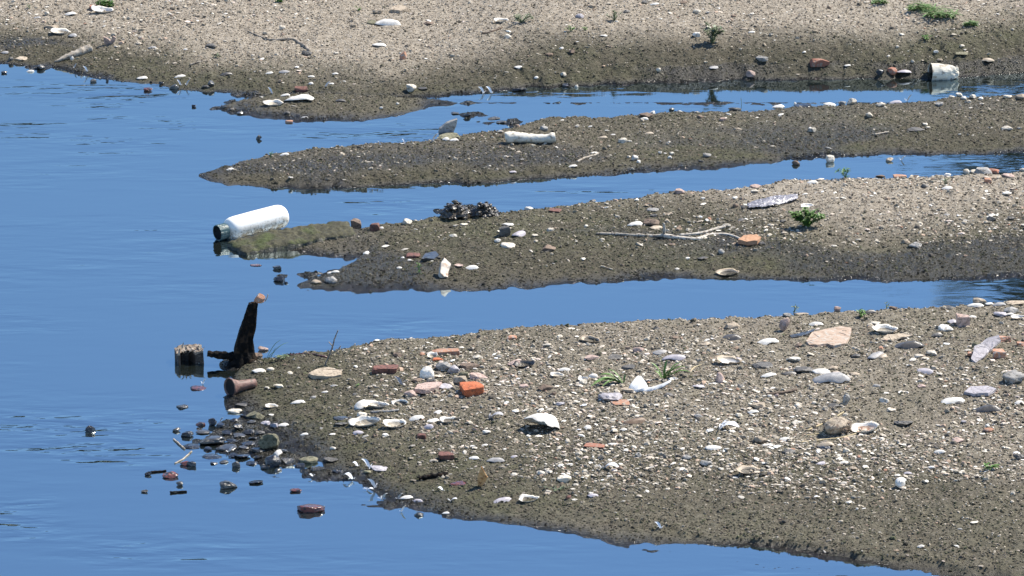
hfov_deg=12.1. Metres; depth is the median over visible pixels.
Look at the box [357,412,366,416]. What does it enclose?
stone
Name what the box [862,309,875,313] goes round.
mussel shell
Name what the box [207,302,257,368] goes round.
tree stump
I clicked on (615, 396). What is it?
stone
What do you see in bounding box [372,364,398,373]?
brick fragment
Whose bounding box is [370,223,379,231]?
brick fragment
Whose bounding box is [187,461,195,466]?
stone
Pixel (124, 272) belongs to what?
water
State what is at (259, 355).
stone
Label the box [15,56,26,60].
stone
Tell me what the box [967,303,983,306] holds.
mussel shell
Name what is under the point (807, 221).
weed
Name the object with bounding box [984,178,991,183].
brick fragment
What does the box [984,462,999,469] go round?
weed
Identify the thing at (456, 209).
mud clump
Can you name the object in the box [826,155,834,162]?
stone
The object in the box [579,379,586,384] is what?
stone
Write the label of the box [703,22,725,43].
weed
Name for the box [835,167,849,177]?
weed
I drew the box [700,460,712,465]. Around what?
stone
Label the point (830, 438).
straw
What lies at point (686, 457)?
stone
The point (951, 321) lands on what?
stone
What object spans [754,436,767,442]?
stone
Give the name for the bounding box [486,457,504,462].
mussel shell
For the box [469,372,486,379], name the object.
stone
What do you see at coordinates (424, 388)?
tile fragment
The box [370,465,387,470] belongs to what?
shell
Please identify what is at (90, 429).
water stone
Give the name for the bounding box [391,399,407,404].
mussel shell
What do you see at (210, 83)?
stone
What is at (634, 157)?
pebble
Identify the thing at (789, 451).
stone
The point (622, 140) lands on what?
stone
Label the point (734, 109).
stone
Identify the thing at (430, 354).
mussel shell
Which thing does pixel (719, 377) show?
brick fragment
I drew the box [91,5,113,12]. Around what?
mussel shell
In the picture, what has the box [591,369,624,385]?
grass tuft
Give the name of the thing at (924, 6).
grass tuft
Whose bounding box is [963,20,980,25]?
grass tuft
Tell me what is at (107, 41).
curled bark
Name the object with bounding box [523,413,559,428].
mussel shell
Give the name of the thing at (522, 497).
mussel shell
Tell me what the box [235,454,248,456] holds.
stone
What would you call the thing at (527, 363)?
mussel shell
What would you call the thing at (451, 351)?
brick fragment
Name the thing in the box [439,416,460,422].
mussel shell
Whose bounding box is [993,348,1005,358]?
brick fragment
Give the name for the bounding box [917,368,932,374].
mussel shell
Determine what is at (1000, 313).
stone
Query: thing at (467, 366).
stone
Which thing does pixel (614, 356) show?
stone
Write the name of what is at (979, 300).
stone
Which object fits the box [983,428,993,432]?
stone
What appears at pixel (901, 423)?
stone
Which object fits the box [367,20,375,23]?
stone
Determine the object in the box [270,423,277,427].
stone
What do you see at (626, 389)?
stone
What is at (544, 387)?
stone
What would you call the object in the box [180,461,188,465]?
stone
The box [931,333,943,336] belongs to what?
stone
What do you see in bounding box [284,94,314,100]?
mussel shell
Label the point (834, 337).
flagstone
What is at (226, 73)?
mussel shell
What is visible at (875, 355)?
mussel shell
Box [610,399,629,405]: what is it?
brick fragment
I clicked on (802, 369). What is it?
stone
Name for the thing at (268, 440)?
mossy stone
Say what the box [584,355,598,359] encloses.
stone
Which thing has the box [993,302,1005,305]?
mussel shell
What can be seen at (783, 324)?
brick fragment
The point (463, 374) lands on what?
stone
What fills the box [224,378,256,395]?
pottery bottle neck
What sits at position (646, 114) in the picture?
stone
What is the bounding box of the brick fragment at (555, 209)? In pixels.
[549,208,561,211]
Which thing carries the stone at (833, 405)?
on the ground
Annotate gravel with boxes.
[0,0,1023,566]
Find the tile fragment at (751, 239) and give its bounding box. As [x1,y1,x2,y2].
[738,234,760,245]
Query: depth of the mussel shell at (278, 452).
15.14 m
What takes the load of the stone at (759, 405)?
on the ground
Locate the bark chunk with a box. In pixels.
[302,51,311,54]
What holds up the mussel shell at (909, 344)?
on the ground
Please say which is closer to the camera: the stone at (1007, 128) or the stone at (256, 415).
the stone at (256, 415)
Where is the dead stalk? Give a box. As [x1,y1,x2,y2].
[325,330,340,363]
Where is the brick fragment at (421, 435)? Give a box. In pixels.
[417,433,425,438]
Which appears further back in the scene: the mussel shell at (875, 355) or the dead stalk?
the dead stalk
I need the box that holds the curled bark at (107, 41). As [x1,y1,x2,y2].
[103,36,115,44]
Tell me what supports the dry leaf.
on the ground
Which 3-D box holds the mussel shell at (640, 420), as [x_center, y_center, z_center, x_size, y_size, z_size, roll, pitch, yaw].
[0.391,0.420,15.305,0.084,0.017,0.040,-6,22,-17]
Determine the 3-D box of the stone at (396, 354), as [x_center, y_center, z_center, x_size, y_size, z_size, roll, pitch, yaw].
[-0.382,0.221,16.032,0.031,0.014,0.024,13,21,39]
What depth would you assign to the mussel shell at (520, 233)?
17.52 m
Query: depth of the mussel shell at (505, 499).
14.68 m
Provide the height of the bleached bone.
0.049 m
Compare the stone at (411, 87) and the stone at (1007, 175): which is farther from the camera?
the stone at (411, 87)
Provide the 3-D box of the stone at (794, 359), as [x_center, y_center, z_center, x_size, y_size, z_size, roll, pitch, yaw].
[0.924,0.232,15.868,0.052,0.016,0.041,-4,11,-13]
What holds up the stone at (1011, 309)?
on the ground
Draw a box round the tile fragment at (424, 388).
[414,381,441,393]
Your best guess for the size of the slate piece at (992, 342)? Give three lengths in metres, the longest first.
0.139 x 0.100 x 0.012 m
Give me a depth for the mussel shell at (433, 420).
15.38 m
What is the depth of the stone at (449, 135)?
18.88 m
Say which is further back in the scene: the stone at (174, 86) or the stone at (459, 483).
the stone at (174, 86)
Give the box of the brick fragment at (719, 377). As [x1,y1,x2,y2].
[715,372,723,382]
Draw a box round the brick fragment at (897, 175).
[893,174,906,177]
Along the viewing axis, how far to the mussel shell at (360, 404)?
15.53 m
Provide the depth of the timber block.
16.12 m
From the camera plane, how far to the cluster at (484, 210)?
17.75 m
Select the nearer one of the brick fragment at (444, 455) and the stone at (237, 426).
the brick fragment at (444, 455)
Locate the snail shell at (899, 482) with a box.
[895,477,906,487]
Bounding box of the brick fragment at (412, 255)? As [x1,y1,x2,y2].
[406,253,419,257]
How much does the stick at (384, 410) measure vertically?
0.016 m
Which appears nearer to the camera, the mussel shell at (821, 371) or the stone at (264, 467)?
the stone at (264, 467)
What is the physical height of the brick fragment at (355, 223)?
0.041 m
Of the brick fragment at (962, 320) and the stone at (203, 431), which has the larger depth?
the brick fragment at (962, 320)
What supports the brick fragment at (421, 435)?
on the ground
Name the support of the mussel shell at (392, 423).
on the ground
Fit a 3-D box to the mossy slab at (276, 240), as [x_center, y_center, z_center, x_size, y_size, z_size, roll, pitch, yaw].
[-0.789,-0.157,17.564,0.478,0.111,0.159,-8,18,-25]
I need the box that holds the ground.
[0,0,1023,575]
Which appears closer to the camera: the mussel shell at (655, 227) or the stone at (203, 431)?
the stone at (203, 431)
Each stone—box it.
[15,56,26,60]
[44,25,57,27]
[85,425,95,432]
[162,471,177,477]
[169,84,178,89]
[176,404,187,408]
[180,443,198,448]
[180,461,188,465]
[181,431,193,436]
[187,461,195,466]
[190,385,205,390]
[196,422,204,425]
[196,429,209,433]
[199,435,225,443]
[202,453,221,458]
[205,43,216,47]
[207,80,213,86]
[208,418,216,425]
[216,422,224,427]
[216,444,236,450]
[219,480,236,488]
[222,430,232,435]
[227,409,241,413]
[227,439,237,442]
[228,453,238,457]
[232,461,239,467]
[233,424,242,429]
[234,433,245,436]
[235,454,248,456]
[236,403,246,406]
[242,429,253,433]
[242,441,254,445]
[246,411,264,419]
[246,461,257,464]
[249,480,262,483]
[251,447,265,452]
[254,455,263,458]
[255,353,262,358]
[256,431,264,434]
[258,346,267,350]
[258,433,279,448]
[260,421,269,425]
[260,465,269,468]
[265,454,280,467]
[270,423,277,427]
[273,265,281,269]
[273,277,284,281]
[273,384,282,387]
[281,458,293,464]
[290,488,301,491]
[295,463,304,467]
[299,456,317,463]
[308,367,341,378]
[311,279,320,283]
[313,466,325,470]
[323,457,337,461]
[325,276,336,283]
[333,416,350,419]
[334,422,347,424]
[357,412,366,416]
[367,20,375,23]
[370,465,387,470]
[373,9,381,13]
[390,5,407,12]
[393,352,401,356]
[402,218,411,223]
[404,390,416,397]
[406,84,415,91]
[412,378,422,381]
[414,512,423,515]
[420,366,433,379]
[422,251,438,260]
[426,378,435,381]
[435,361,451,369]
[437,133,459,138]
[438,258,450,277]
[439,383,452,388]
[447,365,459,372]
[450,481,464,485]
[453,376,466,383]
[458,372,468,376]
[459,363,479,369]
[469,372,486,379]
[473,354,482,358]
[499,226,510,236]
[500,242,514,247]
[507,359,520,365]
[512,88,526,90]
[538,384,552,390]
[540,126,547,130]
[542,244,555,251]
[557,474,570,482]
[575,13,583,17]
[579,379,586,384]
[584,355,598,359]
[598,392,622,400]
[609,354,621,359]
[618,138,626,142]
[620,387,633,391]
[622,364,634,369]
[633,347,644,351]
[639,112,652,117]
[643,218,659,224]
[647,208,658,211]
[674,188,684,193]
[682,455,691,459]
[692,385,704,387]
[700,342,709,345]
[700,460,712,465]
[703,153,710,156]
[725,322,739,328]
[728,107,740,110]
[746,70,754,76]
[749,184,760,187]
[751,362,772,368]
[751,402,765,408]
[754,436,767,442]
[755,55,767,61]
[782,449,795,452]
[786,357,800,360]
[793,366,813,372]
[794,103,810,107]
[808,127,815,132]
[819,445,830,449]
[822,417,851,435]
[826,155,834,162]
[828,403,839,406]
[843,394,850,404]
[847,98,856,104]
[849,372,858,375]
[850,354,859,357]
[876,69,883,75]
[879,398,888,402]
[894,421,912,425]
[907,127,924,131]
[908,242,921,247]
[914,354,922,357]
[926,350,936,355]
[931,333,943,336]
[938,324,953,330]
[947,319,955,323]
[952,437,963,442]
[964,385,996,395]
[973,298,986,303]
[976,167,991,173]
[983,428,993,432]
[987,216,995,221]
[988,175,1002,178]
[993,312,1006,315]
[1001,126,1012,130]
[1002,173,1014,176]
[1002,191,1011,194]
[1002,369,1023,383]
[1004,306,1018,313]
[1005,301,1023,304]
[1013,454,1023,459]
[1015,94,1023,98]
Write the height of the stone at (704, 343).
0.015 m
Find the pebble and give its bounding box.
[631,155,637,160]
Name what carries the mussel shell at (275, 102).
on the ground
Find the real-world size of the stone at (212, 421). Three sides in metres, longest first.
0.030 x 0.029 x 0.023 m
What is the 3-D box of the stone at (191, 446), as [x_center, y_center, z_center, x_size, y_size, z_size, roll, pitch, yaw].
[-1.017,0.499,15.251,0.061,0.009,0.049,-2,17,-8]
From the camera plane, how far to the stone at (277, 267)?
17.23 m
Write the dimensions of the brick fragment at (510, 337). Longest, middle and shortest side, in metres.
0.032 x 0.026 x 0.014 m
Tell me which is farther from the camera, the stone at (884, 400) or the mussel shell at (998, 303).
the mussel shell at (998, 303)
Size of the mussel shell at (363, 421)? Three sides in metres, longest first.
0.104 x 0.060 x 0.025 m
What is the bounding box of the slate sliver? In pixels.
[789,329,814,337]
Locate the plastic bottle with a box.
[213,205,288,240]
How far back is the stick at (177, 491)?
14.81 m
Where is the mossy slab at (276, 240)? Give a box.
[227,221,355,255]
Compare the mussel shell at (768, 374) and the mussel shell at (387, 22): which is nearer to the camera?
the mussel shell at (768, 374)
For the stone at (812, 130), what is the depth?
19.04 m
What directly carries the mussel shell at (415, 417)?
on the ground
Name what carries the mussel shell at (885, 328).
on the ground
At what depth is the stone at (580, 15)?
20.44 m
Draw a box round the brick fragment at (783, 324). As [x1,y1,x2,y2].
[779,318,789,330]
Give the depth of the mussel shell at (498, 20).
20.50 m
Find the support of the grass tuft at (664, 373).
on the ground
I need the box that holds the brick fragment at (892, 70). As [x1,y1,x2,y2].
[887,67,896,74]
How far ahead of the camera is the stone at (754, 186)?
18.02 m
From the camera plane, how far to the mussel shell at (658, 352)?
15.99 m
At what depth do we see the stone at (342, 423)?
15.40 m
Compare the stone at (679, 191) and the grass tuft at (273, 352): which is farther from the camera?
the stone at (679, 191)
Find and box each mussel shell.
[50,28,70,34]
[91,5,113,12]
[220,72,232,75]
[252,368,265,372]
[263,99,283,105]
[265,403,277,407]
[274,449,281,455]
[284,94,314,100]
[290,400,304,403]
[348,415,379,426]
[353,430,363,434]
[354,399,367,409]
[364,400,388,407]
[372,43,385,46]
[375,19,400,25]
[383,419,405,427]
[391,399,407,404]
[399,495,412,498]
[409,415,424,420]
[424,424,433,428]
[427,352,436,357]
[427,418,439,421]
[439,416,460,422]
[466,265,478,269]
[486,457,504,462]
[494,18,508,22]
[494,497,511,502]
[512,231,525,236]
[514,360,534,367]
[518,494,538,502]
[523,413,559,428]
[550,372,563,376]
[580,335,600,342]
[588,373,597,377]
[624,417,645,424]
[627,221,642,225]
[649,225,662,229]
[652,350,666,354]
[662,354,685,360]
[705,445,721,449]
[715,268,738,275]
[715,355,741,364]
[722,334,741,340]
[736,465,762,473]
[758,338,778,344]
[761,372,776,376]
[772,104,784,107]
[781,371,796,374]
[801,203,813,206]
[808,322,823,325]
[812,368,829,373]
[812,372,850,383]
[816,441,833,446]
[823,102,834,105]
[850,421,878,432]
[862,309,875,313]
[867,351,883,358]
[872,324,897,333]
[894,340,924,348]
[897,70,911,72]
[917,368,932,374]
[934,450,944,453]
[941,397,964,403]
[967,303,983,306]
[974,405,1000,412]
[982,58,993,61]
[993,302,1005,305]
[1011,314,1023,318]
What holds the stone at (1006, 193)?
on the ground
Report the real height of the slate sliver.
0.010 m
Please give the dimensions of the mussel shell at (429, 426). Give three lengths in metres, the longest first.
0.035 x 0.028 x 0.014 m
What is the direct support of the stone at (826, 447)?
on the ground
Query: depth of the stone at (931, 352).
15.93 m
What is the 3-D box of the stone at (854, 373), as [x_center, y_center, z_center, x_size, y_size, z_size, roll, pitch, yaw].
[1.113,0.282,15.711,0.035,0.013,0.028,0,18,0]
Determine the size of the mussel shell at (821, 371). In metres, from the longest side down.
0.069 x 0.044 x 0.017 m
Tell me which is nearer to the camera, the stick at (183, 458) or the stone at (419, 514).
the stone at (419, 514)
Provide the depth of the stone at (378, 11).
20.73 m
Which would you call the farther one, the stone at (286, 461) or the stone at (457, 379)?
the stone at (457, 379)
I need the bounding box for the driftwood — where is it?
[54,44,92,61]
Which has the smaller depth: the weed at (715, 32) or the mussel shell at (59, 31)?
the weed at (715, 32)
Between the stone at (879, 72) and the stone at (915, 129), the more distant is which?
the stone at (879, 72)
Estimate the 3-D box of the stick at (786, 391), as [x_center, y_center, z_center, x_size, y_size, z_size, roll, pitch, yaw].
[0.870,0.335,15.538,0.107,0.014,0.018,-6,17,-21]
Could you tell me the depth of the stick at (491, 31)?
20.36 m
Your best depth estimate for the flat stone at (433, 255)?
17.28 m
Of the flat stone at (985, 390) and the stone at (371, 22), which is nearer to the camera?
the flat stone at (985, 390)
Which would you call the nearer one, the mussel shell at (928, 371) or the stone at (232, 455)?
the stone at (232, 455)
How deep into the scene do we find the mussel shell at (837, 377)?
15.63 m
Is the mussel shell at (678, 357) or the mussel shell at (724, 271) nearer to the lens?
the mussel shell at (678, 357)
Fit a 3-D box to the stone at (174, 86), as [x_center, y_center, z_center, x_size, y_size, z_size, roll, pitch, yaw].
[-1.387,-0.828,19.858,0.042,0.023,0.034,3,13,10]
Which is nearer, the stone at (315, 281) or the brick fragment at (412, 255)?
the stone at (315, 281)
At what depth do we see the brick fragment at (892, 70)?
20.02 m
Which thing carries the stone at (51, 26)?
on the ground
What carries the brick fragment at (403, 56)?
on the ground
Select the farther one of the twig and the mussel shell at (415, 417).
the twig
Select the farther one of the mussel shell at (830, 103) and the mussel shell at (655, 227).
the mussel shell at (830, 103)
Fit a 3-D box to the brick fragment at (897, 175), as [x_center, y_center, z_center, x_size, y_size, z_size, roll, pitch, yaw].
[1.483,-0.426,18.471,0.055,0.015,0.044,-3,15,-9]
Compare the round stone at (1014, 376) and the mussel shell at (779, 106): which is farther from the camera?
the mussel shell at (779, 106)
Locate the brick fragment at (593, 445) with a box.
[584,443,604,447]
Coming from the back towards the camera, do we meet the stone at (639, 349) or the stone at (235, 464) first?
the stone at (639, 349)
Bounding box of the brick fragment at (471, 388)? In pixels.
[459,381,483,396]
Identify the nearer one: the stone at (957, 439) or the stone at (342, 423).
the stone at (957, 439)
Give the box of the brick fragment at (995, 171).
[990,169,998,173]
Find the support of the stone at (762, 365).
on the ground
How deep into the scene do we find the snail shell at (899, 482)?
14.68 m
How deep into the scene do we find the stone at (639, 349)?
16.01 m
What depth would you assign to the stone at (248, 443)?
15.24 m
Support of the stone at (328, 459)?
on the ground
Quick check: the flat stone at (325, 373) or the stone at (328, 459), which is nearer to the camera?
the stone at (328, 459)
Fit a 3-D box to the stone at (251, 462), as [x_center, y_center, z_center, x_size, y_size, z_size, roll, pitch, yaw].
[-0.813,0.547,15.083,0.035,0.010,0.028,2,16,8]
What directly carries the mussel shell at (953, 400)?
on the ground
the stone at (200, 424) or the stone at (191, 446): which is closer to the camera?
the stone at (191, 446)
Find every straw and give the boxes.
[800,432,857,442]
[807,411,843,430]
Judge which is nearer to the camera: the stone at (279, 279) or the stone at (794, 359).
the stone at (794, 359)
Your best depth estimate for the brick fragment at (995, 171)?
18.53 m
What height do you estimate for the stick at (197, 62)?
0.016 m
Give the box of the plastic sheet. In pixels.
[747,194,797,207]
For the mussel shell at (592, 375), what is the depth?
15.75 m
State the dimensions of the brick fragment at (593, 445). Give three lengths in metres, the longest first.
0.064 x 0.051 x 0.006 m
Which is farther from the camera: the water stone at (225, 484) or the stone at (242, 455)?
the stone at (242, 455)
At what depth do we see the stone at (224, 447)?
15.22 m
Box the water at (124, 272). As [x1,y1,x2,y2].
[0,64,1023,575]
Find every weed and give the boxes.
[514,13,533,22]
[606,10,620,20]
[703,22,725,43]
[789,206,825,226]
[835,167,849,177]
[857,308,865,316]
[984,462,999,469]
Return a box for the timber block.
[174,343,204,364]
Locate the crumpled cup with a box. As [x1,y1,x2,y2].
[927,63,958,80]
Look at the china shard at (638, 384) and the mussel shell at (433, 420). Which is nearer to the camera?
the mussel shell at (433, 420)
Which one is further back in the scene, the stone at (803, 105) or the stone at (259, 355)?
the stone at (803, 105)
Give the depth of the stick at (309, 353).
16.11 m
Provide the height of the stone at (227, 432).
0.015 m
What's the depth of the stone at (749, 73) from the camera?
20.01 m
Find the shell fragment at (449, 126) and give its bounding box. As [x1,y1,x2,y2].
[438,118,456,132]
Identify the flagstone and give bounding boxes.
[806,326,850,347]
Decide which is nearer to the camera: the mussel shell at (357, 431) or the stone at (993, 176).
the mussel shell at (357, 431)
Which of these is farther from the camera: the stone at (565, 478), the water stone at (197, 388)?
the water stone at (197, 388)
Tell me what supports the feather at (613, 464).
on the ground
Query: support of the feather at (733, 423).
on the ground
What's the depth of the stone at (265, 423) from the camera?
15.45 m
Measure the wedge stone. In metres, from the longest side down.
0.079 x 0.057 x 0.024 m
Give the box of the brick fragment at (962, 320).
[956,313,969,326]
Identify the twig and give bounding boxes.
[247,31,310,50]
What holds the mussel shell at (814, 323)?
on the ground
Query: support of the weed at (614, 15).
on the ground
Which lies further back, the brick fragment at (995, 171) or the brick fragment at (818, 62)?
the brick fragment at (818, 62)
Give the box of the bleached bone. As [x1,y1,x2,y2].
[504,131,555,143]
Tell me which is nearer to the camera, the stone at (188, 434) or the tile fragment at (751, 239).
the stone at (188, 434)
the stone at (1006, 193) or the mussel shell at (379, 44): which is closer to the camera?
the stone at (1006, 193)
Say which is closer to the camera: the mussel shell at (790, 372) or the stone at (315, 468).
the stone at (315, 468)
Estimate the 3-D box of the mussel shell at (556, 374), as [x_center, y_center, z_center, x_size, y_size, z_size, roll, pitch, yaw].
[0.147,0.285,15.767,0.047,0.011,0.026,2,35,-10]
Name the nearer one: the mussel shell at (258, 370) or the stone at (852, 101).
the mussel shell at (258, 370)
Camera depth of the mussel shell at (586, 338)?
16.12 m
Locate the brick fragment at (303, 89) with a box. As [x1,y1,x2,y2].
[294,86,307,92]
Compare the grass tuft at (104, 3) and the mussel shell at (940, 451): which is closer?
the mussel shell at (940, 451)
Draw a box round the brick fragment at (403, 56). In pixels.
[399,51,406,59]
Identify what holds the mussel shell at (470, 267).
on the ground
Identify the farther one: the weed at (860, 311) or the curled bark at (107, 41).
the curled bark at (107, 41)
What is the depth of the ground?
17.51 m
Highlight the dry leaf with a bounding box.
[477,466,487,486]
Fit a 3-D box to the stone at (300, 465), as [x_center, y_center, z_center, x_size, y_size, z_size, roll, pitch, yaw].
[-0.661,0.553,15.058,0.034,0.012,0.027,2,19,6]
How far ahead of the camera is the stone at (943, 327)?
16.19 m
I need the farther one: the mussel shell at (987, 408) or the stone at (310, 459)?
the mussel shell at (987, 408)
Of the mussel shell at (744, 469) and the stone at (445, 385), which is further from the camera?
the stone at (445, 385)
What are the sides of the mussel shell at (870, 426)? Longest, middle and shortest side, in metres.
0.093 x 0.061 x 0.023 m
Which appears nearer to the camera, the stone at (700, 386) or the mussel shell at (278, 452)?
the mussel shell at (278, 452)
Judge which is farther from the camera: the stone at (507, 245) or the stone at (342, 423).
the stone at (507, 245)
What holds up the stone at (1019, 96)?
on the ground
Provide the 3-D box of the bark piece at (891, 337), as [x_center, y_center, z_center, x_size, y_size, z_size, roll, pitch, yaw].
[1.272,0.163,16.101,0.120,0.010,0.058,-12,20,-35]
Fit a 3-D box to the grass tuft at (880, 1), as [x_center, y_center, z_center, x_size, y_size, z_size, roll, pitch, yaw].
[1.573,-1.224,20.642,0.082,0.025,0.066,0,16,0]
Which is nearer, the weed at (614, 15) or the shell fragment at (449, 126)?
the shell fragment at (449, 126)
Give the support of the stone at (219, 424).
on the ground
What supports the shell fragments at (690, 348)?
on the ground
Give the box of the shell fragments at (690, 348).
[0,0,1023,566]
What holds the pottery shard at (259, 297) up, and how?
on the tree stump
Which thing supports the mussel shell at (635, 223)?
on the ground
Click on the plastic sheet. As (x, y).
(772, 200)
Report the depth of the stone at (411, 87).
19.74 m
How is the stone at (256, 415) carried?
on the ground
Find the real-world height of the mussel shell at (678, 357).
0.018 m
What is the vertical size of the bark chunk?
0.016 m
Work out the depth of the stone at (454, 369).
15.82 m
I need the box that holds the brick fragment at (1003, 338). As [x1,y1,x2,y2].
[999,336,1010,341]
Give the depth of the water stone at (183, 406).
15.64 m
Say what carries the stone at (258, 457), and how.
on the ground
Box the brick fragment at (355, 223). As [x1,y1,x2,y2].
[351,218,360,228]
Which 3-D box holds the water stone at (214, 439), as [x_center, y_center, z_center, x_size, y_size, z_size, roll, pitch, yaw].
[-0.948,0.481,15.291,0.084,0.026,0.067,0,11,-1]
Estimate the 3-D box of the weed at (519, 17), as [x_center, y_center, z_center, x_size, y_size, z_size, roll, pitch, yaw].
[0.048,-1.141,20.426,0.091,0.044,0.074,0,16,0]
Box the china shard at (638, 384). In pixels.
[629,376,670,392]
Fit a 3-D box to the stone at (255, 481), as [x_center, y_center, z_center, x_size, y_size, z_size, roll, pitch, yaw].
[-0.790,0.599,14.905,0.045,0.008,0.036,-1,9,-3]
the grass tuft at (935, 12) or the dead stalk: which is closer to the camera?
the dead stalk
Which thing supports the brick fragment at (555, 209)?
on the ground
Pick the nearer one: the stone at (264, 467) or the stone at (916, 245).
the stone at (264, 467)
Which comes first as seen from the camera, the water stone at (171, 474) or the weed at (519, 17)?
the water stone at (171, 474)
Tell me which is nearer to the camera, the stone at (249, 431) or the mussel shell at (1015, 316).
the stone at (249, 431)
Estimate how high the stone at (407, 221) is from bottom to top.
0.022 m
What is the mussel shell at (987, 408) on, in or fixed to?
on the ground
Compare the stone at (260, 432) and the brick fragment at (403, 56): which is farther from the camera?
the brick fragment at (403, 56)
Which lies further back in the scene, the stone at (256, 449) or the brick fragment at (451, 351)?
the brick fragment at (451, 351)
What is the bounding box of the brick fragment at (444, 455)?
[438,451,453,459]
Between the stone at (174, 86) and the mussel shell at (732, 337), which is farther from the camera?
the stone at (174, 86)
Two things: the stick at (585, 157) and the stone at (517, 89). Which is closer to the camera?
the stick at (585, 157)
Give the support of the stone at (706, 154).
on the ground
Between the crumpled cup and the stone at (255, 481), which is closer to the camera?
the stone at (255, 481)
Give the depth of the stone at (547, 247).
17.33 m
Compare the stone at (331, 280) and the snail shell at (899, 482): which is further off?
the stone at (331, 280)
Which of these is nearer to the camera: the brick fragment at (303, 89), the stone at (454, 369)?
the stone at (454, 369)
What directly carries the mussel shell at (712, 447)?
on the ground
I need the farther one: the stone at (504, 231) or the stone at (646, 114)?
the stone at (646, 114)
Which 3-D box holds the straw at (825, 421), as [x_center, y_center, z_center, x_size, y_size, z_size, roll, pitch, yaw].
[0.997,0.421,15.270,0.017,0.013,0.224,11,19,34]
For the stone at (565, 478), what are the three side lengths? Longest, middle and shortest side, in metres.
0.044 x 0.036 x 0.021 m
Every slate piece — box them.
[971,344,990,362]
[981,335,1000,352]
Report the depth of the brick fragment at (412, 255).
17.30 m
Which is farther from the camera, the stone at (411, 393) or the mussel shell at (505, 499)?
the stone at (411, 393)
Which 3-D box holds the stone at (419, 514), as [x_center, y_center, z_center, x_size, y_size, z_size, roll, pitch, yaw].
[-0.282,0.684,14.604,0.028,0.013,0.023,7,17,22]
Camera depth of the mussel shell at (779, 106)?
19.54 m
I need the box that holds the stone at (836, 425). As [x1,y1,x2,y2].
[822,417,851,435]
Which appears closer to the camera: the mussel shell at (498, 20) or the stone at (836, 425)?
the stone at (836, 425)
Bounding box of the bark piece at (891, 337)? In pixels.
[881,333,912,340]
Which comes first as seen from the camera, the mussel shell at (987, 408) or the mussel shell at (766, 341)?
the mussel shell at (987, 408)
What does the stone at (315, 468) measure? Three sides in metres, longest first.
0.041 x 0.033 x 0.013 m
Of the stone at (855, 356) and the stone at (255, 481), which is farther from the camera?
the stone at (855, 356)
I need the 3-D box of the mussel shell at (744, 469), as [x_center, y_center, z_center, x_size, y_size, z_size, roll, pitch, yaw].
[0.730,0.563,14.833,0.091,0.018,0.047,1,28,-13]
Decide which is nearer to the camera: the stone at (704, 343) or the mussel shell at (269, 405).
the mussel shell at (269, 405)
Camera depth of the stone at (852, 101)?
19.43 m
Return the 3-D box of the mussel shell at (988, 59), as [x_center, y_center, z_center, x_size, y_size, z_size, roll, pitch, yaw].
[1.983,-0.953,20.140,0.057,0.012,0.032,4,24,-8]
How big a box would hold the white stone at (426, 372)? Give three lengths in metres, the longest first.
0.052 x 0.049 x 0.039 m
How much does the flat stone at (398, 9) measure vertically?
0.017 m
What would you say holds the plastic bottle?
on the water at (124, 272)
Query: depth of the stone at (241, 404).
15.64 m
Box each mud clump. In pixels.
[439,200,470,219]
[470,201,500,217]
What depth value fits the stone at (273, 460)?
15.05 m
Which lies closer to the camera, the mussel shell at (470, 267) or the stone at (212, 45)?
the mussel shell at (470, 267)
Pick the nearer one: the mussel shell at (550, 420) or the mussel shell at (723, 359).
the mussel shell at (550, 420)
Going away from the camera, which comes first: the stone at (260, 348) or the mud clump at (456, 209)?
the stone at (260, 348)
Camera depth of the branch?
17.49 m
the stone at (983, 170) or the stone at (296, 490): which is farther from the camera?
the stone at (983, 170)
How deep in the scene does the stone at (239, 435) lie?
15.33 m
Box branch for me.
[596,223,739,239]
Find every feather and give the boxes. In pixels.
[362,459,371,468]
[488,412,502,418]
[597,462,618,468]
[718,420,738,428]
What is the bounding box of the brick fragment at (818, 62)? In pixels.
[809,58,829,66]
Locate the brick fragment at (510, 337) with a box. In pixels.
[507,335,516,339]
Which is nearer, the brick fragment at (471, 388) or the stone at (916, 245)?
the brick fragment at (471, 388)
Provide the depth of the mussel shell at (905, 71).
20.04 m
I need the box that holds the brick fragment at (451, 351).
[432,348,459,355]
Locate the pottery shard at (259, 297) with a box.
[254,293,264,302]
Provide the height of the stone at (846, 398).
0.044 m
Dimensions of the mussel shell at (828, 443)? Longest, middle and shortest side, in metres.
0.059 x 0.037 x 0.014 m
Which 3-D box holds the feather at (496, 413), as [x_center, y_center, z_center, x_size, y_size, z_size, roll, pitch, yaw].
[-0.062,0.406,15.386,0.061,0.027,0.041,-11,19,-33]
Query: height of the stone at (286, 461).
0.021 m
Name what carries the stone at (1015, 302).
on the ground
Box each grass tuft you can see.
[95,0,113,6]
[263,340,287,361]
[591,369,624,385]
[650,357,689,377]
[871,0,888,3]
[906,1,936,10]
[919,6,962,17]
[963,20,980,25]
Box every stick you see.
[170,490,186,492]
[174,451,191,463]
[189,60,207,64]
[289,353,326,357]
[370,409,398,412]
[419,472,447,479]
[482,27,501,33]
[576,152,599,162]
[767,388,796,394]
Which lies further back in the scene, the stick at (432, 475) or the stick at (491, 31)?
the stick at (491, 31)
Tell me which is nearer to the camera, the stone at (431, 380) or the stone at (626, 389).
the stone at (626, 389)
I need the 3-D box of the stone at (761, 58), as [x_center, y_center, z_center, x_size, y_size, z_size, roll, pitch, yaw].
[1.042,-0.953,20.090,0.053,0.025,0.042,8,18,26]

